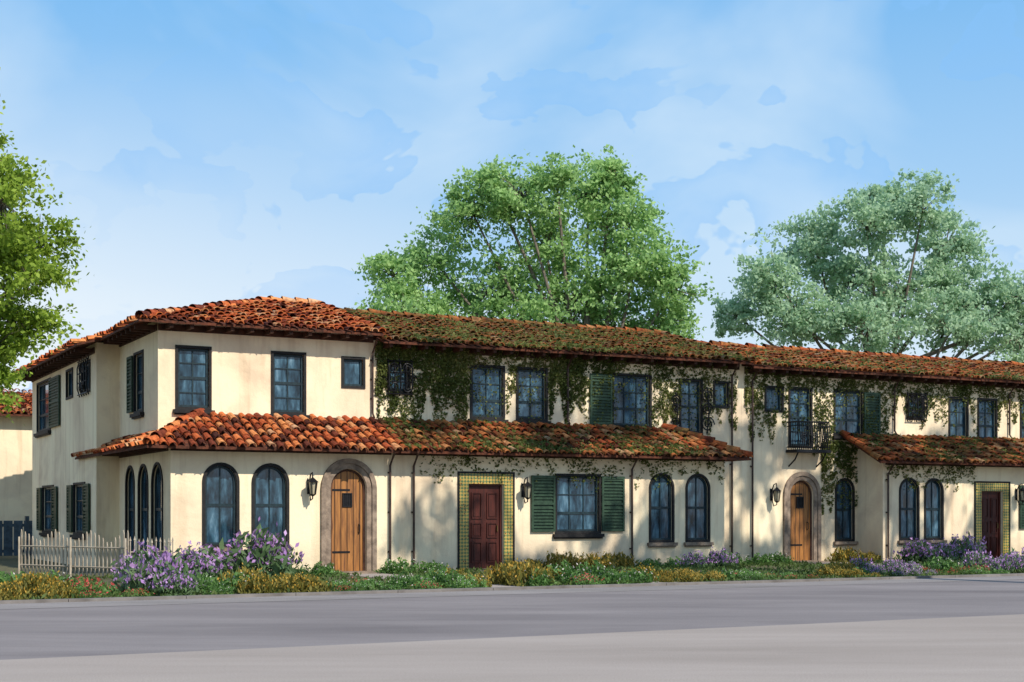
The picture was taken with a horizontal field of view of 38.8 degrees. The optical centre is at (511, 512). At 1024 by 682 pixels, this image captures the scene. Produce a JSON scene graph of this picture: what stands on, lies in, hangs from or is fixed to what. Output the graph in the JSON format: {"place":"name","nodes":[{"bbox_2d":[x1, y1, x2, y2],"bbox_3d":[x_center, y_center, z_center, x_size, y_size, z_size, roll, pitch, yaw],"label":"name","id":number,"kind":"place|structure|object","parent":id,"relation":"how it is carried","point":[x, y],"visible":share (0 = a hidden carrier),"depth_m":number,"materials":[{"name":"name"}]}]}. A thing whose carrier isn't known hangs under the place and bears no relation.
{"place":"outdoors","nodes":[
{"label":"outdoors","id":0,"kind":"place"},
{"bbox_2d":[0,388,31,554],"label":"garage building","id":1,"kind":"structure","parent":0,"point":[16,470],"depth_m":51.78,"materials":[{"name":"paint"}]},
{"bbox_2d":[0,555,1009,599],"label":"planting bed","id":2,"kind":"object","parent":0,"point":[8,564],"depth_m":38.27,"materials":[{"name":"plant"}]},
{"bbox_2d":[0,516,31,557],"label":"driveway gate","id":3,"kind":"structure","parent":2,"relation":"on","point":[8,526],"depth_m":47.60,"materials":[{"name":"wood"}]},
{"bbox_2d":[0,582,31,599],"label":"golden flower clump","id":4,"kind":"object","parent":2,"relation":"on","point":[7,593],"visible":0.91,"depth_m":24.41,"materials":[{"name":"yellow plant"}]},
{"bbox_2d":[5,571,71,598],"bbox_3d":[-8.335,1.290,25.613,1.261,0.566,1.153,0,0,-28],"label":"golden flower clump","id":5,"kind":"object","parent":2,"relation":"on","point":[30,583],"visible":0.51,"depth_m":25.43,"materials":[{"name":"yellow plant"}]},
{"bbox_2d":[0,67,94,422],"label":"tree","id":6,"kind":"object","parent":2,"relation":"on","point":[22,249],"visible":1,"depth_m":29.87,"materials":[{"name":"green plant"}]},
{"bbox_2d":[32,579,78,598],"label":"golden flower clump","id":7,"kind":"object","parent":2,"relation":"on","point":[60,589],"visible":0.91,"depth_m":25.04,"materials":[{"name":"yellow plant"}]},
{"bbox_2d":[18,529,128,576],"bbox_3d":[-10.282,0.940,33.894,3.967,1.120,0.109,0,0,36],"label":"picket fence","id":8,"kind":"object","parent":2,"relation":"on","point":[70,547],"visible":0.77,"depth_m":33.88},
{"bbox_2d":[129,536,173,559],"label":"garden gate","id":9,"kind":"structure","parent":8,"relation":"attached to","point":[147,541],"depth_m":33.28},
{"bbox_2d":[54,574,119,594],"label":"red flower clump","id":10,"kind":"object","parent":2,"relation":"on","point":[80,578],"visible":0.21,"depth_m":26.36,"materials":[{"name":"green plant"}]},
{"bbox_2d":[71,577,117,596],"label":"red flower clump","id":11,"kind":"object","parent":2,"relation":"on","point":[87,587],"visible":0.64,"depth_m":25.93,"materials":[{"name":"green plant"}]},
{"bbox_2d":[110,546,162,582],"bbox_3d":[-7.882,1.136,31.274,1.521,0.964,1.509,0,0,-20],"label":"lavender bush","id":12,"kind":"object","parent":2,"relation":"on","point":[121,570],"visible":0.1,"depth_m":31.14,"materials":[{"name":"purple plant"}]},
{"bbox_2d":[112,541,199,593],"bbox_3d":[-6.534,1.072,26.626,1.533,1.164,1.658,0,0,0],"label":"lavender bush","id":13,"kind":"object","parent":2,"relation":"on","point":[136,573],"visible":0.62,"depth_m":26.39,"materials":[{"name":"purple plant"}]},
{"bbox_2d":[144,563,199,595],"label":"lavender bush","id":14,"kind":"object","parent":2,"relation":"on","point":[180,584],"visible":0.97,"depth_m":25.99,"materials":[{"name":"purple plant"}]},
{"bbox_2d":[170,548,223,577],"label":"lavender bush","id":15,"kind":"object","parent":2,"relation":"on","point":[202,566],"visible":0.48,"depth_m":31.70,"materials":[{"name":"purple plant"}]},
{"bbox_2d":[174,540,240,576],"bbox_3d":[-7.014,1.123,32.844,1.864,1.022,1.723,0,0,-30],"label":"lavender bush","id":16,"kind":"object","parent":2,"relation":"on","point":[208,552],"visible":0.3,"depth_m":32.69,"materials":[{"name":"purple plant"}]},
{"bbox_2d":[16,295,402,573],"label":"corner townhouse","id":17,"kind":"structure","parent":2,"relation":"on","point":[213,423],"depth_m":36.40,"materials":[{"name":"paint"}]},
{"bbox_2d":[33,375,59,437],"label":"window","id":18,"kind":"structure","parent":17,"relation":"in","point":[48,393],"depth_m":45.29,"materials":[{"name":"green glass"}]},
{"bbox_2d":[36,485,56,536],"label":"window","id":19,"kind":"structure","parent":17,"relation":"in","point":[51,492],"depth_m":45.42,"materials":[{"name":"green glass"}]},
{"bbox_2d":[65,367,72,399],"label":"window","id":20,"kind":"structure","parent":17,"relation":"in","point":[70,369],"depth_m":42.25,"materials":[{"name":"black glass"}]},
{"bbox_2d":[66,482,89,539],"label":"window","id":21,"kind":"structure","parent":17,"relation":"in","point":[82,491],"depth_m":41.11,"materials":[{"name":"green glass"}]},
{"bbox_2d":[76,356,90,397],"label":"window","id":22,"kind":"structure","parent":17,"relation":"in","point":[84,368],"depth_m":39.77,"materials":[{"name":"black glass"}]},
{"bbox_2d":[121,465,134,556],"bbox_3d":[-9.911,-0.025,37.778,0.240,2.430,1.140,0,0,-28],"label":"window","id":23,"kind":"structure","parent":17,"relation":"in","point":[129,487],"depth_m":38.09,"materials":[{"name":"black glass"}]},
{"bbox_2d":[126,349,143,418],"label":"window","id":24,"kind":"structure","parent":17,"relation":"in","point":[131,360],"depth_m":37.32,"materials":[{"name":"green glass"}]},
{"bbox_2d":[137,464,148,553],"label":"window","id":25,"kind":"structure","parent":17,"relation":"in","point":[144,479],"depth_m":36.80,"materials":[{"name":"blue glass"}]},
{"bbox_2d":[151,462,162,553],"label":"window","id":26,"kind":"structure","parent":17,"relation":"in","point":[159,475],"depth_m":35.53,"materials":[{"name":"blue glass"}]},
{"bbox_2d":[173,345,214,414],"bbox_3d":[-7.813,-3.250,35.613,1.020,1.700,0.240,0,0,-28],"label":"window","id":27,"kind":"structure","parent":17,"relation":"in","point":[191,365],"depth_m":35.67,"materials":[{"name":"blue glass"}]},
{"bbox_2d":[202,462,242,552],"bbox_3d":[-6.960,-0.130,34.704,1.010,2.160,0.240,0,0,-28],"label":"window","id":28,"kind":"structure","parent":17,"relation":"in","point":[220,490],"depth_m":34.76,"materials":[{"name":"blue glass"}]},
{"bbox_2d":[251,463,292,551],"bbox_3d":[-5.870,-0.130,35.274,1.050,2.160,0.240,0,0,-28],"label":"window","id":29,"kind":"structure","parent":17,"relation":"in","point":[268,483],"depth_m":35.36,"materials":[{"name":"blue glass"}]},
{"bbox_2d":[270,351,309,418],"bbox_3d":[-5.655,-3.220,36.740,1.050,1.720,0.240,0,0,-28],"label":"window","id":30,"kind":"structure","parent":17,"relation":"in","point":[288,372],"depth_m":36.81,"materials":[{"name":"blue glass"}]},
{"bbox_2d":[331,469,364,570],"bbox_3d":[-4.127,0.202,36.301,0.942,2.596,0.175,0,0,-28],"label":"door","id":31,"kind":"structure","parent":17,"relation":"in","point":[347,486],"depth_m":36.30,"materials":[{"name":"brown wood"}]},
{"bbox_2d":[341,356,365,388],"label":"window","id":32,"kind":"structure","parent":17,"relation":"in","point":[353,372],"depth_m":37.61,"materials":[{"name":"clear glass"}]},
{"bbox_2d":[195,577,235,593],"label":"leafy shrub","id":33,"kind":"object","parent":2,"relation":"on","point":[207,585],"visible":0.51,"depth_m":26.89,"materials":[{"name":"green plant"}]},
{"bbox_2d":[223,571,259,589],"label":"leafy shrub","id":34,"kind":"object","parent":2,"relation":"on","point":[236,576],"visible":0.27,"depth_m":27.25,"materials":[{"name":"green plant"}]},
{"bbox_2d":[217,563,272,587],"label":"golden flower clump","id":35,"kind":"object","parent":2,"relation":"on","point":[248,571],"visible":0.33,"depth_m":27.61,"materials":[{"name":"yellow plant"}]},
{"bbox_2d":[235,573,280,593],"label":"golden flower clump","id":36,"kind":"object","parent":2,"relation":"on","point":[256,585],"visible":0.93,"depth_m":26.58,"materials":[{"name":"yellow plant"}]},
{"bbox_2d":[216,517,304,576],"bbox_3d":[-5.826,0.881,33.664,2.210,1.619,2.247,0,0,-20],"label":"lavender bush","id":37,"kind":"object","parent":2,"relation":"on","point":[267,555],"visible":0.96,"depth_m":33.25,"materials":[{"name":"purple plant"}]},
{"bbox_2d":[278,573,334,592],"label":"golden flower clump","id":38,"kind":"object","parent":2,"relation":"on","point":[306,583],"visible":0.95,"depth_m":26.86,"materials":[{"name":"yellow plant"}]},
{"bbox_2d":[302,561,344,576],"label":"leafy shrub","id":39,"kind":"object","parent":2,"relation":"on","point":[317,568],"visible":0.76,"depth_m":34.03,"materials":[{"name":"green plant"}]},
{"bbox_2d":[373,557,421,574],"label":"leafy shrub","id":40,"kind":"object","parent":2,"relation":"on","point":[392,567],"visible":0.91,"depth_m":35.61,"materials":[{"name":"green plant"}]},
{"bbox_2d":[395,574,434,588],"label":"leafy shrub","id":41,"kind":"object","parent":2,"relation":"on","point":[416,579],"visible":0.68,"depth_m":28.56,"materials":[{"name":"green plant"}]},
{"bbox_2d":[416,560,447,572],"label":"leafy shrub","id":42,"kind":"object","parent":2,"relation":"on","point":[424,566],"visible":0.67,"depth_m":36.11,"materials":[{"name":"green plant"}]},
{"bbox_2d":[429,568,465,587],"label":"leafy shrub","id":43,"kind":"object","parent":2,"relation":"on","point":[443,579],"visible":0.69,"depth_m":29.06,"materials":[{"name":"green plant"}]},
{"bbox_2d":[447,574,488,587],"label":"leafy shrub","id":44,"kind":"object","parent":2,"relation":"on","point":[462,582],"visible":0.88,"depth_m":28.41,"materials":[{"name":"green plant"}]},
{"bbox_2d":[481,558,523,584],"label":"golden flower clump","id":45,"kind":"object","parent":2,"relation":"on","point":[492,574],"visible":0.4,"depth_m":30.20,"materials":[{"name":"yellow plant"}]},
{"bbox_2d":[3,557,1023,599],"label":"ground cover","id":46,"kind":"object","parent":2,"relation":"on","point":[800,573],"visible":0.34,"depth_m":33.94,"materials":[{"name":"green plant"}]},
{"bbox_2d":[495,559,553,586],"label":"golden flower clump","id":47,"kind":"object","parent":2,"relation":"on","point":[514,574],"visible":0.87,"depth_m":29.61,"materials":[{"name":"yellow plant"}]},
{"bbox_2d":[520,567,556,585],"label":"leafy shrub","id":48,"kind":"object","parent":2,"relation":"on","point":[542,580],"visible":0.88,"depth_m":29.41,"materials":[{"name":"green plant"}]},
{"bbox_2d":[338,307,755,570],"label":"townhouse","id":49,"kind":"structure","parent":2,"relation":"on","point":[468,518],"depth_m":39.61,"materials":[{"name":"paint"}]},
{"bbox_2d":[382,358,416,396],"bbox_3d":[-2.966,-3.550,38.125,0.988,0.990,0.278,0,0,-28],"label":"window","id":50,"kind":"structure","parent":49,"relation":"in","point":[403,389],"depth_m":38.09,"materials":[{"name":"black glass"}]},
{"bbox_2d":[376,343,468,417],"bbox_3d":[-2.345,-3.315,38.391,2.670,2.241,0.206,0,0,-28],"label":"climbing vine","id":51,"kind":"object","parent":49,"relation":"attached to","point":[436,361],"visible":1,"depth_m":38.50,"materials":[{"name":"green plant"}]},
{"bbox_2d":[469,484,501,568],"bbox_3d":[-0.733,0.372,38.089,1.012,2.256,0.153,0,0,-28],"label":"door","id":52,"kind":"structure","parent":49,"relation":"in","point":[485,500],"depth_m":38.10,"materials":[{"name":"brown wood"}]},
{"bbox_2d":[468,364,508,422],"bbox_3d":[-0.670,-3.210,39.347,1.180,1.600,0.240,0,0,-28],"label":"window","id":53,"kind":"structure","parent":49,"relation":"in","point":[497,398],"depth_m":39.40,"materials":[{"name":"blue glass"}]},
{"bbox_2d":[514,366,550,423],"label":"window","id":54,"kind":"structure","parent":49,"relation":"in","point":[525,412],"depth_m":40.03,"materials":[{"name":"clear glass"}]},
{"bbox_2d":[379,416,707,454],"bbox_3d":[1.034,-2.066,39.119,9.336,0.998,1.837,0,0,-28],"label":"climbing vine","id":55,"kind":"object","parent":49,"relation":"attached to","point":[488,443],"visible":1,"depth_m":38.55,"materials":[{"name":"green plant"}]},
{"bbox_2d":[344,310,748,359],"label":"climbing vine","id":56,"kind":"object","parent":49,"relation":"attached to","point":[465,335],"visible":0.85,"depth_m":41.39,"materials":[{"name":"green plant"}]},
{"bbox_2d":[374,341,738,434],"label":"climbing vine","id":57,"kind":"object","parent":49,"relation":"attached to","point":[472,359],"visible":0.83,"depth_m":40.01,"materials":[{"name":"green plant"}]},
{"bbox_2d":[419,454,725,491],"bbox_3d":[1.883,-1.143,39.244,9.535,1.176,0.208,0,0,-28],"label":"climbing vine","id":58,"kind":"object","parent":49,"relation":"attached to","point":[582,469],"visible":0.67,"depth_m":39.22,"materials":[{"name":"green plant"}]},
{"bbox_2d":[531,473,624,538],"bbox_3d":[1.773,-0.185,39.270,2.900,1.750,0.240,0,0,-28],"label":"window","id":59,"kind":"structure","parent":49,"relation":"in","point":[574,513],"depth_m":39.32,"materials":[{"name":"green glass"}]},
{"bbox_2d":[549,354,614,425],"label":"climbing vine","id":60,"kind":"object","parent":49,"relation":"attached to","point":[572,397],"visible":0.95,"depth_m":40.52,"materials":[{"name":"green plant"}]},
{"bbox_2d":[590,373,651,427],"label":"window","id":61,"kind":"structure","parent":49,"relation":"in","point":[623,413],"depth_m":41.42,"materials":[{"name":"blue glass"}]},
{"bbox_2d":[647,473,677,546],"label":"window","id":62,"kind":"structure","parent":49,"relation":"in","point":[660,498],"depth_m":40.58,"materials":[{"name":"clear glass"}]},
{"bbox_2d":[679,378,702,432],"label":"window","id":63,"kind":"structure","parent":49,"relation":"in","point":[688,389],"depth_m":42.54,"materials":[{"name":"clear glass"}]},
{"bbox_2d":[684,473,713,546],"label":"window","id":64,"kind":"structure","parent":49,"relation":"in","point":[697,494],"depth_m":41.14,"materials":[{"name":"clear glass"}]},
{"bbox_2d":[713,381,729,408],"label":"window","id":65,"kind":"structure","parent":49,"relation":"in","point":[717,404],"depth_m":43.00,"materials":[{"name":"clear glass"}]},
{"bbox_2d":[547,560,584,582],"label":"leafy shrub","id":66,"kind":"object","parent":2,"relation":"on","point":[566,570],"visible":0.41,"depth_m":30.88,"materials":[{"name":"green plant"}]},
{"bbox_2d":[543,549,589,569],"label":"golden flower clump","id":67,"kind":"object","parent":2,"relation":"on","point":[558,559],"visible":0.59,"depth_m":37.73,"materials":[{"name":"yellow plant"}]},
{"bbox_2d":[570,572,604,584],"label":"red flower clump","id":68,"kind":"object","parent":2,"relation":"on","point":[585,580],"visible":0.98,"depth_m":29.79,"materials":[{"name":"green plant"}]},
{"bbox_2d":[578,559,617,577],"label":"leafy shrub","id":69,"kind":"object","parent":2,"relation":"on","point":[594,570],"visible":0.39,"depth_m":31.19,"materials":[{"name":"green plant"}]},
{"bbox_2d":[579,552,618,568],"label":"golden flower clump","id":70,"kind":"object","parent":2,"relation":"on","point":[602,560],"visible":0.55,"depth_m":37.97,"materials":[{"name":"yellow plant"}]},
{"bbox_2d":[601,570,634,583],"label":"leafy shrub","id":71,"kind":"object","parent":2,"relation":"on","point":[618,577],"visible":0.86,"depth_m":30.10,"materials":[{"name":"green plant"}]},
{"bbox_2d":[603,551,637,568],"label":"golden flower clump","id":72,"kind":"object","parent":2,"relation":"on","point":[626,561],"visible":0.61,"depth_m":38.67,"materials":[{"name":"yellow plant"}]},
{"bbox_2d":[621,567,658,582],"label":"leafy shrub","id":73,"kind":"object","parent":2,"relation":"on","point":[633,573],"visible":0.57,"depth_m":30.93,"materials":[{"name":"green plant"}]},
{"bbox_2d":[675,550,712,568],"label":"lavender bush","id":74,"kind":"object","parent":2,"relation":"on","point":[691,560],"visible":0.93,"depth_m":38.71,"materials":[{"name":"purple plant"}]},
{"bbox_2d":[702,546,739,568],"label":"lavender bush","id":75,"kind":"object","parent":2,"relation":"on","point":[716,559],"visible":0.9,"depth_m":38.93,"materials":[{"name":"purple plant"}]},
{"bbox_2d":[745,553,774,564],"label":"leafy shrub","id":76,"kind":"object","parent":2,"relation":"on","point":[758,559],"visible":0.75,"depth_m":41.65,"materials":[{"name":"green plant"}]},
{"bbox_2d":[824,546,865,561],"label":"golden flower clump","id":77,"kind":"object","parent":2,"relation":"on","point":[843,554],"visible":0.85,"depth_m":43.86,"materials":[{"name":"yellow plant"}]},
{"bbox_2d":[697,340,1023,562],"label":"townhouse","id":78,"kind":"structure","parent":2,"relation":"on","point":[782,486],"depth_m":45.06,"materials":[{"name":"paint"}]},
{"bbox_2d":[764,385,783,412],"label":"window","id":79,"kind":"structure","parent":78,"relation":"in","point":[768,405],"depth_m":43.90,"materials":[{"name":"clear glass"}]},
{"bbox_2d":[788,386,812,447],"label":"window","id":80,"kind":"structure","parent":78,"relation":"in","point":[797,415],"depth_m":44.34,"materials":[{"name":"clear glass"}]},
{"bbox_2d":[790,480,811,560],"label":"door","id":81,"kind":"structure","parent":78,"relation":"in","point":[801,494],"depth_m":44.41,"materials":[{"name":"brown wood"}]},
{"bbox_2d":[744,366,887,472],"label":"climbing vine","id":82,"kind":"object","parent":78,"relation":"attached to","point":[846,382],"visible":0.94,"depth_m":44.49,"materials":[{"name":"green plant"}]},
{"bbox_2d":[821,441,858,514],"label":"climbing vine","id":83,"kind":"object","parent":78,"relation":"attached to","point":[840,464],"visible":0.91,"depth_m":44.91,"materials":[{"name":"green plant"}]},
{"bbox_2d":[833,478,857,545],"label":"window","id":84,"kind":"structure","parent":78,"relation":"in","point":[844,519],"depth_m":45.18,"materials":[{"name":"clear glass"}]},
{"bbox_2d":[832,389,880,439],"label":"window","id":85,"kind":"structure","parent":78,"relation":"in","point":[851,424],"depth_m":45.36,"materials":[{"name":"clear glass"}]},
{"bbox_2d":[712,345,1023,380],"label":"roof","id":86,"kind":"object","parent":78,"relation":"attached to","point":[1016,377],"visible":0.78,"depth_m":46.73,"materials":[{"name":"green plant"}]},
{"bbox_2d":[897,478,921,544],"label":"window","id":87,"kind":"structure","parent":78,"relation":"in","point":[907,498],"depth_m":44.80,"materials":[{"name":"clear glass"}]},
{"bbox_2d":[905,392,927,421],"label":"window","id":88,"kind":"structure","parent":78,"relation":"in","point":[922,396],"depth_m":46.35,"materials":[{"name":"black glass"}]},
{"bbox_2d":[885,463,976,491],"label":"climbing vine","id":89,"kind":"object","parent":78,"relation":"attached to","point":[936,474],"visible":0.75,"depth_m":45.22,"materials":[{"name":"green plant"}]},
{"bbox_2d":[923,478,946,543],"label":"window","id":90,"kind":"structure","parent":78,"relation":"in","point":[933,497],"depth_m":45.29,"materials":[{"name":"blue glass"}]},
{"bbox_2d":[850,432,1023,460],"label":"climbing vine","id":91,"kind":"object","parent":78,"relation":"attached to","point":[931,447],"visible":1,"depth_m":45.64,"materials":[{"name":"green plant"}]},
{"bbox_2d":[886,377,1023,436],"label":"climbing vine","id":92,"kind":"object","parent":78,"relation":"attached to","point":[959,390],"visible":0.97,"depth_m":47.15,"materials":[{"name":"green plant"}]},
{"bbox_2d":[948,396,968,436],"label":"window","id":93,"kind":"structure","parent":78,"relation":"in","point":[958,429],"depth_m":47.39,"materials":[{"name":"blue glass"}]},
{"bbox_2d":[977,398,997,437],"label":"window","id":94,"kind":"structure","parent":78,"relation":"in","point":[982,432],"depth_m":47.97,"materials":[{"name":"blue glass"}]},
{"bbox_2d":[982,491,1000,557],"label":"door","id":95,"kind":"structure","parent":78,"relation":"in","point":[991,500],"depth_m":46.48,"materials":[{"name":"brown wood"}]},
{"bbox_2d":[892,538,944,562],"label":"lavender bush","id":96,"kind":"object","parent":2,"relation":"on","point":[920,551],"visible":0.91,"depth_m":43.19,"materials":[{"name":"purple plant"}]},
{"bbox_2d":[921,556,963,571],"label":"leafy shrub","id":97,"kind":"object","parent":2,"relation":"on","point":[944,565],"visible":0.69,"depth_m":35.93,"materials":[{"name":"green plant"}]},
{"bbox_2d":[930,538,962,560],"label":"lavender bush","id":98,"kind":"object","parent":2,"relation":"on","point":[949,552],"visible":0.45,"depth_m":43.79,"materials":[{"name":"purple plant"}]},
{"bbox_2d":[949,531,987,561],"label":"lavender bush","id":99,"kind":"object","parent":2,"relation":"on","point":[966,542],"visible":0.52,"depth_m":44.40,"materials":[{"name":"purple plant"}]},
{"bbox_2d":[957,546,991,567],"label":"lavender bush","id":100,"kind":"object","parent":2,"relation":"on","point":[969,560],"visible":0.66,"depth_m":36.40,"materials":[{"name":"purple plant"}]},
{"bbox_2d":[987,556,1014,573],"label":"lavender bush","id":101,"kind":"object","parent":2,"relation":"on","point":[998,564],"visible":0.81,"depth_m":35.56,"materials":[{"name":"purple plant"}]},
{"bbox_2d":[0,614,1023,681],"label":"pavement","id":102,"kind":"structure","parent":0,"point":[974,649],"depth_m":14.87,"materials":[{"name":"concrete"}]},
{"bbox_2d":[0,579,1023,659],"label":"road","id":103,"kind":"structure","parent":0,"point":[30,633],"depth_m":21.26,"materials":[{"name":"asphalt"}]},
{"bbox_2d":[0,576,1023,608],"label":"gutter","id":104,"kind":"object","parent":103,"relation":"on","point":[283,598],"visible":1,"depth_m":27.00,"materials":[{"name":"concrete"}]},
{"bbox_2d":[0,0,1023,392],"label":"sky","id":105,"kind":"structure","parent":0,"point":[208,151],"materials":[{"name":"blue"}]},
{"label":"ground","id":106,"kind":"structure","parent":0,"visible":0},
{"bbox_2d":[0,573,1023,603],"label":"kerb","id":107,"kind":"structure","parent":106,"relation":"on","point":[420,590],"depth_m":27.81,"materials":[{"name":"concrete"}]},
{"bbox_2d":[352,144,722,339],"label":"tree","id":108,"kind":"object","parent":106,"relation":"on","point":[650,268],"visible":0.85,"depth_m":59.65,"materials":[{"name":"plant"}]},
{"bbox_2d":[710,168,1023,362],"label":"tree","id":109,"kind":"object","parent":106,"relation":"on","point":[961,317],"visible":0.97,"depth_m":71.16,"materials":[{"name":"plant"}]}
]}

